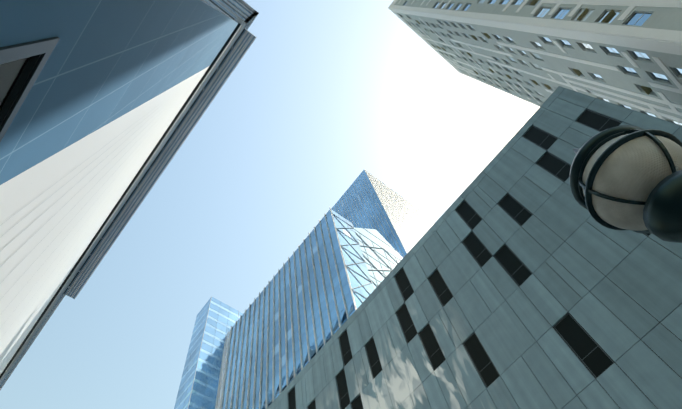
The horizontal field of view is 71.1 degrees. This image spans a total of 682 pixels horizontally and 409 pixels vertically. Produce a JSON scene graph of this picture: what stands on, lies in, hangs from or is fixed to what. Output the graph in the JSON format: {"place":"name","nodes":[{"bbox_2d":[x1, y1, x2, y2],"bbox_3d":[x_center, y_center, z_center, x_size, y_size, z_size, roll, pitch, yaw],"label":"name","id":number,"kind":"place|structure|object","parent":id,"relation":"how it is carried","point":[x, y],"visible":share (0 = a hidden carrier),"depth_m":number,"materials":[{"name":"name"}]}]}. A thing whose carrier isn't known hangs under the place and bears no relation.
{"place":"outdoors","nodes":[
{"label":"outdoors","id":0,"kind":"place"},
{"bbox_2d":[0,0,258,389],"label":"building","id":1,"kind":"structure","parent":0,"point":[104,105],"depth_m":12.90,"materials":[{"name":"blue metal"}]},
{"bbox_2d":[174,296,242,408],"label":"blue glass tower","id":2,"kind":"structure","parent":0,"point":[216,320],"depth_m":113.99,"materials":[{"name":"blue glass"}]},
{"bbox_2d":[0,0,539,408],"label":"sky","id":3,"kind":"structure","parent":0,"point":[325,92],"materials":[{"name":"blue"}]},
{"bbox_2d":[332,169,434,257],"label":"tall tower","id":4,"kind":"structure","parent":0,"point":[394,219],"depth_m":132.63,"materials":[{"name":"blue glass"}]},
{"bbox_2d":[570,125,681,242],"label":"street lamp","id":5,"kind":"object","parent":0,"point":[625,177],"visible":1,"depth_m":2.49,"materials":[{"name":"beige glass"}]},
{"label":"ground","id":6,"kind":"structure","parent":0,"visible":0},
{"bbox_2d":[215,207,373,408],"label":"skyscraper","id":7,"kind":"structure","parent":6,"relation":"on","point":[315,293],"depth_m":72.46,"materials":[{"name":"blue glass"}]},
{"bbox_2d":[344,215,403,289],"bbox_3d":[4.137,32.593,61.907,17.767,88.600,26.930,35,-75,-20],"label":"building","id":8,"kind":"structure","parent":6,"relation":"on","point":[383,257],"depth_m":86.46,"materials":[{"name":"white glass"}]},
{"bbox_2d":[267,86,681,408],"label":"grey panel building","id":9,"kind":"structure","parent":6,"relation":"on","point":[518,276],"depth_m":28.28,"materials":[{"name":"grey"}]},
{"bbox_2d":[388,0,681,125],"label":"building","id":10,"kind":"structure","parent":6,"relation":"on","point":[626,53],"depth_m":43.15,"materials":[{"name":"grey concrete"}]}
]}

